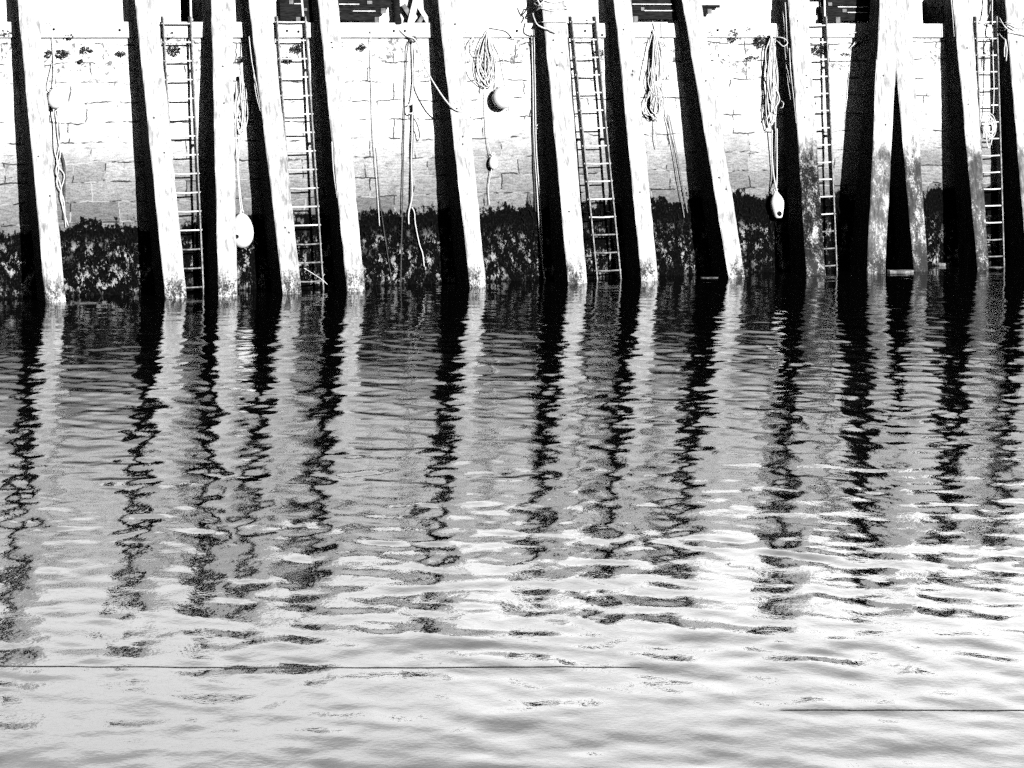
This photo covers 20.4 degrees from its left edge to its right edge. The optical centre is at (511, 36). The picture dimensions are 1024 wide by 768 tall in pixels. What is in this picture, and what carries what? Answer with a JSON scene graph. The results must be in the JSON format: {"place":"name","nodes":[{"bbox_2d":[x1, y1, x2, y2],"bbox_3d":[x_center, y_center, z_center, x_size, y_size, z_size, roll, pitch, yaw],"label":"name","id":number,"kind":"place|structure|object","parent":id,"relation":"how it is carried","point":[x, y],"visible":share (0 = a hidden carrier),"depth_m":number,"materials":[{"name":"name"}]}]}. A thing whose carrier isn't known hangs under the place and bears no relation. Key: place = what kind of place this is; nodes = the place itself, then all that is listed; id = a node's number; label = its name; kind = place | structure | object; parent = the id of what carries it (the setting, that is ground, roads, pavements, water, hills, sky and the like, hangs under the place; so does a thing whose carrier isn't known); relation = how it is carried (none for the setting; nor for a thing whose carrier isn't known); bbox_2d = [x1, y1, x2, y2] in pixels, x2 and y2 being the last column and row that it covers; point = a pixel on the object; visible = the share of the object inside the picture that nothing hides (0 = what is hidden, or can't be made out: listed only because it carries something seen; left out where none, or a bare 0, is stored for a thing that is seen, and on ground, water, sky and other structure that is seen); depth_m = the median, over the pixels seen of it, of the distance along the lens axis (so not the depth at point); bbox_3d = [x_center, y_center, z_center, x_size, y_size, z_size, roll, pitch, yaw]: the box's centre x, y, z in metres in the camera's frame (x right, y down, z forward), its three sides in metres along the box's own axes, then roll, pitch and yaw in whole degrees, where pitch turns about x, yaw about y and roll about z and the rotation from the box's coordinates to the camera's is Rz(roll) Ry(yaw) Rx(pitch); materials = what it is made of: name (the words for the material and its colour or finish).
{"place":"outdoors","nodes":[
{"label":"outdoors","id":0,"kind":"place"},
{"bbox_2d":[0,264,1023,767],"bbox_3d":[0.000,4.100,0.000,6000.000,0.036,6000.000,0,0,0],"label":"water","id":1,"kind":"structure","parent":0,"point":[748,520],"depth_m":23.87,"materials":[{"name":"grey liquid"}]},
{"bbox_2d":[13,0,65,302],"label":"timber pile","id":2,"kind":"object","parent":1,"relation":"in","point":[44,216],"visible":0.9,"depth_m":44.26,"materials":[{"name":"wood"}]},
{"bbox_2d":[73,302,95,303],"bbox_3d":[-6.575,4.108,43.749,0.369,0.044,0.181,0,0,0],"label":"driftwood","id":3,"kind":"object","parent":1,"relation":"on","point":[84,302],"visible":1,"depth_m":43.72,"materials":[{"name":"grey wood"}]},
{"bbox_2d":[130,0,186,298],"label":"timber pile","id":4,"kind":"object","parent":1,"relation":"in","point":[167,256],"visible":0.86,"depth_m":44.98,"materials":[{"name":"wood"}]},
{"bbox_2d":[205,0,236,296],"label":"timber pile","id":5,"kind":"object","parent":1,"relation":"in","point":[221,245],"visible":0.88,"depth_m":45.39,"materials":[{"name":"wood"}]},
{"bbox_2d":[243,0,301,293],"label":"timber pile","id":6,"kind":"object","parent":1,"relation":"in","point":[278,211],"visible":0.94,"depth_m":45.71,"materials":[{"name":"wood"}]},
{"bbox_2d":[0,665,642,667],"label":"mooring line","id":7,"kind":"object","parent":1,"relation":"on","point":[323,667],"visible":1,"depth_m":18.50,"materials":[{"name":"fabric"}]},
{"bbox_2d":[312,0,364,291],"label":"timber pile","id":8,"kind":"object","parent":1,"relation":"in","point":[345,233],"visible":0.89,"depth_m":46.14,"materials":[{"name":"wood"}]},
{"bbox_2d":[431,0,485,287],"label":"timber pile","id":9,"kind":"object","parent":1,"relation":"in","point":[459,155],"visible":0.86,"depth_m":46.95,"materials":[{"name":"wood"}]},
{"bbox_2d":[0,38,1008,298],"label":"quay wall","id":10,"kind":"structure","parent":1,"relation":"on","point":[96,114],"depth_m":47.37,"materials":[{"name":"stone"}]},
{"bbox_2d":[44,50,51,58],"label":"wall plant","id":11,"kind":"object","parent":10,"relation":"attached to","point":[48,53],"depth_m":44.98,"materials":[{"name":"black plant"}]},
{"bbox_2d":[61,153,65,218],"bbox_3d":[-7.088,2.360,44.949,0.088,1.057,0.119,0,0,-38],"label":"dark rope strand","id":12,"kind":"object","parent":10,"relation":"hanging from","point":[64,171],"visible":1,"depth_m":44.95},
{"bbox_2d":[56,49,70,57],"bbox_3d":[-7.123,0.269,45.080,0.254,0.164,0.134,0,0,-28],"label":"wall plant","id":13,"kind":"object","parent":10,"relation":"attached to","point":[65,53],"depth_m":45.07,"materials":[{"name":"plant"}]},
{"bbox_2d":[80,46,93,54],"bbox_3d":[-6.767,0.219,45.222,0.244,0.142,0.108,0,0,-21],"label":"wall plant","id":14,"kind":"object","parent":10,"relation":"attached to","point":[82,52],"depth_m":45.23,"materials":[{"name":"black plant"}]},
{"bbox_2d":[115,51,125,56],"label":"wall plant","id":15,"kind":"object","parent":10,"relation":"attached to","point":[118,53],"depth_m":45.43,"materials":[{"name":"black plant"}]},
{"bbox_2d":[167,44,179,56],"bbox_3d":[-5.442,0.226,45.770,0.246,0.217,0.120,0,0,-18],"label":"wall plant","id":16,"kind":"object","parent":10,"relation":"attached to","point":[177,51],"depth_m":45.77,"materials":[{"name":"plant"}]},
{"bbox_2d":[160,0,204,293],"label":"iron ladder","id":17,"kind":"object","parent":10,"relation":"attached to","point":[195,146],"visible":0.79,"depth_m":45.56,"materials":[{"name":"grey metal"}]},
{"bbox_2d":[234,75,247,212],"bbox_3d":[-4.397,1.734,45.924,0.244,2.236,0.403,0,0,0],"label":"rope bundle","id":18,"kind":"object","parent":10,"relation":"hanging from","point":[240,112],"visible":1,"depth_m":46.00,"materials":[{"name":"white fabric"}]},
{"bbox_2d":[235,210,253,247],"bbox_3d":[-4.343,3.095,45.711,0.381,0.618,0.385,0,0,0],"label":"float buoy","id":19,"kind":"object","parent":18,"relation":"hanging from","point":[244,232],"visible":0.86,"depth_m":45.58,"materials":[{"name":"white plastic"}]},
{"bbox_2d":[290,44,302,52],"bbox_3d":[-3.525,0.195,46.558,0.226,0.170,0.116,0,0,-21],"label":"wall plant","id":20,"kind":"object","parent":10,"relation":"attached to","point":[296,46],"depth_m":46.55,"materials":[{"name":"black plant"}]},
{"bbox_2d":[274,0,323,289],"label":"iron ladder","id":21,"kind":"object","parent":10,"relation":"attached to","point":[311,132],"visible":0.81,"depth_m":46.30,"materials":[{"name":"grey metal"}]},
{"bbox_2d":[356,43,366,50],"bbox_3d":[-2.492,0.171,46.986,0.191,0.148,0.115,0,0,-16],"label":"wall plant","id":22,"kind":"object","parent":10,"relation":"attached to","point":[364,47],"depth_m":46.97,"materials":[{"name":"black plant"}]},
{"bbox_2d":[410,112,413,201],"bbox_3d":[-1.661,1.940,47.178,0.038,1.641,0.167,0,0,16],"label":"hanging rope","id":23,"kind":"object","parent":10,"relation":"hanging from","point":[412,156],"visible":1,"depth_m":47.18,"materials":[{"name":"grey fabric"}]},
{"bbox_2d":[489,152,497,168],"bbox_3d":[-0.313,2.084,47.663,0.156,0.285,0.156,0,0,0],"label":"float buoy","id":24,"kind":"object","parent":10,"relation":"hanging from","point":[493,162],"visible":1,"depth_m":47.61,"materials":[{"name":"white plastic"}]},
{"bbox_2d":[0,22,991,37],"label":"coping ledge","id":25,"kind":"object","parent":10,"relation":"on","point":[286,30],"visible":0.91,"depth_m":47.73,"materials":[{"name":"concrete"}]},
{"bbox_2d":[46,22,60,90],"bbox_3d":[-7.246,0.338,44.963,0.245,1.133,0.179,0,0,0],"label":"float line","id":26,"kind":"object","parent":25,"relation":"hanging from","point":[54,72],"visible":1,"depth_m":44.99,"materials":[{"name":"fabric"}]},
{"bbox_2d":[47,84,63,108],"bbox_3d":[-7.205,0.947,44.869,0.256,0.387,0.256,0,0,0],"label":"float buoy","id":27,"kind":"object","parent":26,"relation":"hanging from","point":[55,100],"visible":0.99,"depth_m":44.78,"materials":[{"name":"white plastic"}]},
{"bbox_2d":[53,109,68,227],"bbox_3d":[-7.127,2.078,44.927,0.250,1.878,0.114,0,0,-13],"label":"rope tail","id":28,"kind":"object","parent":27,"relation":"hanging from","point":[60,188],"visible":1,"depth_m":44.90},
{"bbox_2d":[180,0,189,21],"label":"board gate","id":29,"kind":"structure","parent":25,"relation":"on","point":[184,4],"depth_m":46.86,"materials":[{"name":"black wood"}]},
{"bbox_2d":[277,0,312,21],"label":"timber stack","id":30,"kind":"object","parent":25,"relation":"on","point":[290,10],"visible":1,"depth_m":46.60,"materials":[{"name":"black wood"}]},
{"bbox_2d":[338,0,390,22],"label":"timber stack","id":31,"kind":"object","parent":25,"relation":"on","point":[363,11],"visible":0.85,"depth_m":47.06,"materials":[{"name":"black wood"}]},
{"bbox_2d":[370,31,379,225],"bbox_3d":[-2.269,1.513,46.946,0.043,3.215,0.234,0,0,-44],"label":"hanging rope","id":32,"kind":"object","parent":25,"relation":"hanging from","point":[373,130],"visible":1,"depth_m":46.95,"materials":[{"name":"grey fabric"}]},
{"bbox_2d":[375,148,391,279],"bbox_3d":[-2.120,2.929,46.909,0.293,2.183,0.033,0,0,14],"label":"hanging rope","id":33,"kind":"object","parent":32,"relation":"hanging from","point":[381,214],"visible":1,"depth_m":46.90,"materials":[{"name":"grey fabric"}]},
{"bbox_2d":[393,0,401,23],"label":"mooring post","id":34,"kind":"object","parent":25,"relation":"on","point":[397,18],"visible":1,"depth_m":47.23,"materials":[{"name":"black wood"}]},
{"bbox_2d":[401,0,430,25],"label":"braced frame","id":35,"kind":"object","parent":25,"relation":"on","point":[414,7],"visible":1,"depth_m":47.37,"materials":[{"name":"white wood"}]},
{"bbox_2d":[462,27,514,204],"bbox_3d":[-0.354,1.330,47.737,0.999,2.975,0.247,0,0,-23],"label":"rope coil","id":36,"kind":"object","parent":25,"relation":"hanging from","point":[487,42],"visible":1,"depth_m":47.72,"materials":[{"name":"white fabric"}]},
{"bbox_2d":[0,0,996,23],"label":"parapet wall","id":37,"kind":"structure","parent":25,"relation":"on","point":[521,11],"depth_m":48.15,"materials":[{"name":"concrete"}]},
{"bbox_2d":[702,5,719,13],"bbox_3d":[3.427,-0.474,49.535,0.383,0.157,0.181,0,0,-22],"label":"timber stack","id":38,"kind":"object","parent":37,"relation":"attached to","point":[707,9],"visible":0.78,"depth_m":49.45,"materials":[{"name":"black wood"}]},
{"bbox_2d":[531,29,544,279],"bbox_3d":[0.435,1.991,48.002,0.090,4.231,0.334,0,0,-41],"label":"hanging rope","id":39,"kind":"object","parent":25,"relation":"hanging from","point":[535,157],"visible":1,"depth_m":47.99,"materials":[{"name":"grey fabric"}]},
{"bbox_2d":[640,21,667,148],"bbox_3d":[2.434,0.830,48.841,0.536,2.196,0.262,0,0,-39],"label":"rope coil","id":40,"kind":"object","parent":25,"relation":"hanging from","point":[654,87],"visible":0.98,"depth_m":48.84,"materials":[{"name":"white fabric"}]},
{"bbox_2d":[667,115,687,217],"bbox_3d":[2.846,2.238,48.986,0.380,1.768,0.065,0,0,-8],"label":"hanging rope","id":41,"kind":"object","parent":40,"relation":"hanging from","point":[678,164],"visible":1,"depth_m":48.97,"materials":[{"name":"grey fabric"}]},
{"bbox_2d":[631,0,676,22],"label":"timber stack","id":42,"kind":"object","parent":25,"relation":"on","point":[653,9],"visible":0.78,"depth_m":49.06,"materials":[{"name":"black wood"}]},
{"bbox_2d":[817,0,869,23],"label":"timber stack","id":43,"kind":"object","parent":25,"relation":"on","point":[837,11],"visible":0.69,"depth_m":50.48,"materials":[{"name":"black wood"}]},
{"bbox_2d":[850,24,864,49],"bbox_3d":[6.128,0.015,50.474,0.297,0.466,0.064,0,0,-20],"label":"rope scrap","id":44,"kind":"object","parent":25,"relation":"attached to","point":[855,42],"visible":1,"depth_m":50.47,"materials":[{"name":"white fabric"}]},
{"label":"iron ring","id":45,"kind":"object","parent":25,"relation":"attached to","visible":0},
{"bbox_2d":[400,40,410,285],"bbox_3d":[-1.788,2.206,47.072,0.089,4.341,0.502,0,0,19],"label":"hanging rope","id":46,"kind":"object","parent":45,"relation":"hanging from","point":[403,162],"visible":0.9,"depth_m":47.10,"materials":[{"name":"grey fabric"}]},
{"bbox_2d":[407,39,424,266],"bbox_3d":[-1.610,1.925,47.195,0.283,3.771,0.261,0,0,-13],"label":"hanging rope","id":47,"kind":"object","parent":45,"relation":"hanging from","point":[411,147],"visible":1,"depth_m":47.16,"materials":[{"name":"white fabric"}]},
{"bbox_2d":[399,30,474,112],"bbox_3d":[-1.167,0.576,47.099,1.300,1.386,0.607,0,0,-15],"label":"slung rope","id":48,"kind":"object","parent":45,"relation":"hanging from","point":[403,33],"visible":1,"depth_m":46.97,"materials":[{"name":"white fabric"}]},
{"bbox_2d":[492,83,513,108],"bbox_3d":[-0.157,1.002,47.712,0.364,0.434,0.366,0,0,0],"label":"float buoy","id":49,"kind":"object","parent":10,"relation":"hanging from","point":[502,97],"visible":1,"depth_m":47.59,"materials":[{"name":"white plastic"}]},
{"bbox_2d":[0,191,1007,297],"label":"seaweed","id":50,"kind":"object","parent":10,"relation":"attached to","point":[143,252],"visible":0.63,"depth_m":47.71,"materials":[{"name":"black plant"}]},
{"bbox_2d":[568,16,621,279],"bbox_3d":[1.423,2.127,48.240,0.754,4.946,0.695,0,0,-22],"label":"iron ladder","id":51,"kind":"object","parent":10,"relation":"attached to","point":[606,145],"visible":0.97,"depth_m":48.24,"materials":[{"name":"grey metal"}]},
{"bbox_2d":[728,29,737,42],"bbox_3d":[3.848,-0.015,49.586,0.244,0.281,0.120,0,0,-23],"label":"plant","id":52,"kind":"object","parent":10,"relation":"attached to","point":[730,38],"depth_m":49.57,"materials":[{"name":"grey plant"}]},
{"bbox_2d":[752,35,767,47],"bbox_3d":[4.348,0.085,49.779,0.313,0.263,0.117,0,0,-21],"label":"plant","id":53,"kind":"object","parent":10,"relation":"attached to","point":[763,41],"depth_m":49.76,"materials":[{"name":"grey plant"}]},
{"bbox_2d":[774,122,775,181],"bbox_3d":[4.592,2.024,49.713,0.038,1.064,0.114,0,0,-4],"label":"dark rope strand","id":54,"kind":"object","parent":10,"relation":"hanging from","point":[774,155],"visible":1,"depth_m":49.70},
{"bbox_2d":[811,45,823,55],"bbox_3d":[5.417,0.245,50.205,0.326,0.207,0.126,0,0,-24],"label":"plant","id":55,"kind":"object","parent":10,"relation":"attached to","point":[819,50],"depth_m":50.20,"materials":[{"name":"grey plant"}]},
{"bbox_2d":[809,0,837,270],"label":"iron ladder","id":56,"kind":"object","parent":10,"relation":"attached to","point":[831,207],"visible":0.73,"depth_m":49.95,"materials":[{"name":"grey metal"}]},
{"bbox_2d":[973,16,1004,264],"bbox_3d":[8.582,1.849,51.242,0.566,5.503,0.983,0,0,0],"label":"iron ladder","id":57,"kind":"object","parent":10,"relation":"attached to","point":[998,141],"visible":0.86,"depth_m":51.24,"materials":[{"name":"grey metal"}]},
{"bbox_2d":[983,113,996,147],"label":"rope loops","id":58,"kind":"object","parent":57,"relation":"hanging from","point":[987,123],"visible":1,"depth_m":51.04,"materials":[{"name":"white fabric"}]},
{"bbox_2d":[986,0,993,113],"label":"hanging rope","id":59,"kind":"object","parent":57,"relation":"hanging from","point":[992,48],"visible":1,"depth_m":51.30,"materials":[{"name":"white fabric"}]},
{"bbox_2d":[535,0,586,283],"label":"timber pile","id":60,"kind":"object","parent":1,"relation":"in","point":[568,253],"visible":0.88,"depth_m":47.63,"materials":[{"name":"wood"}]},
{"bbox_2d":[532,0,567,33],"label":"wound rope","id":61,"kind":"object","parent":60,"relation":"attached to","point":[547,9],"visible":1,"depth_m":47.89,"materials":[{"name":"white fabric"}]},
{"bbox_2d":[606,0,657,280],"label":"timber pile","id":62,"kind":"object","parent":1,"relation":"in","point":[639,249],"visible":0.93,"depth_m":48.13,"materials":[{"name":"wood"}]},
{"bbox_2d":[674,0,744,277],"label":"timber pile","id":63,"kind":"object","parent":1,"relation":"in","point":[721,223],"visible":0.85,"depth_m":48.69,"materials":[{"name":"wood"}]},
{"bbox_2d":[780,0,825,275],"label":"timber pile","id":64,"kind":"object","parent":1,"relation":"in","point":[805,223],"visible":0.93,"depth_m":49.35,"materials":[{"name":"wood"}]},
{"bbox_2d":[765,34,787,128],"bbox_3d":[4.616,0.783,49.678,0.395,1.656,0.238,0,0,0],"label":"rope coil","id":65,"kind":"object","parent":64,"relation":"hanging from","point":[774,98],"visible":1,"depth_m":49.65,"materials":[{"name":"white fabric"}]},
{"bbox_2d":[771,128,777,189],"bbox_3d":[4.583,2.141,49.595,0.113,1.076,0.190,0,0,0],"label":"float line","id":66,"kind":"object","parent":65,"relation":"hanging from","point":[775,183],"visible":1,"depth_m":49.65,"materials":[{"name":"fabric"}]},
{"bbox_2d":[770,189,784,217],"bbox_3d":[4.620,2.901,49.543,0.254,0.530,0.254,0,0,0],"label":"float buoy","id":67,"kind":"object","parent":66,"relation":"hanging from","point":[777,204],"visible":1,"depth_m":49.46,"materials":[{"name":"white plastic"}]},
{"bbox_2d":[851,0,898,273],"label":"timber pile","id":68,"kind":"object","parent":1,"relation":"in","point":[868,255],"visible":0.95,"depth_m":49.68,"materials":[{"name":"wood"}]},
{"bbox_2d":[785,709,1000,710],"bbox_3d":[2.715,4.112,17.314,2.385,0.036,0.005,0,0,0],"label":"mooring line","id":69,"kind":"object","parent":1,"relation":"on","point":[889,709],"visible":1,"depth_m":17.31,"materials":[{"name":"fabric"}]},
{"bbox_2d":[887,270,913,272],"bbox_3d":[6.760,4.094,49.490,0.464,0.072,0.213,0,0,12],"label":"driftwood","id":70,"kind":"object","parent":1,"relation":"on","point":[899,271],"visible":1,"depth_m":49.42,"materials":[{"name":"white wood"}]},
{"bbox_2d":[890,0,927,271],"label":"timber pile","id":71,"kind":"object","parent":1,"relation":"in","point":[909,225],"visible":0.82,"depth_m":50.09,"materials":[{"name":"wood"}]},
{"bbox_2d":[939,262,948,265],"bbox_3d":[7.720,4.082,50.883,0.214,0.095,0.094,0,0,0],"label":"driftwood","id":72,"kind":"object","parent":1,"relation":"on","point":[944,264],"visible":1,"depth_m":50.85,"materials":[{"name":"white wood"}]},
{"bbox_2d":[943,0,988,269],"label":"timber pile","id":73,"kind":"object","parent":1,"relation":"in","point":[968,171],"visible":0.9,"depth_m":50.65,"materials":[{"name":"wood"}]},
{"bbox_2d":[995,0,1023,266],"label":"timber pile","id":74,"kind":"object","parent":1,"relation":"in","point":[1011,69],"visible":0.94,"depth_m":51.10,"materials":[{"name":"wood"}]},
{"bbox_2d":[998,18,1023,60],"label":"wound rope","id":75,"kind":"object","parent":74,"relation":"attached to","point":[1005,26],"visible":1,"depth_m":51.24,"materials":[{"name":"white fabric"}]}
]}

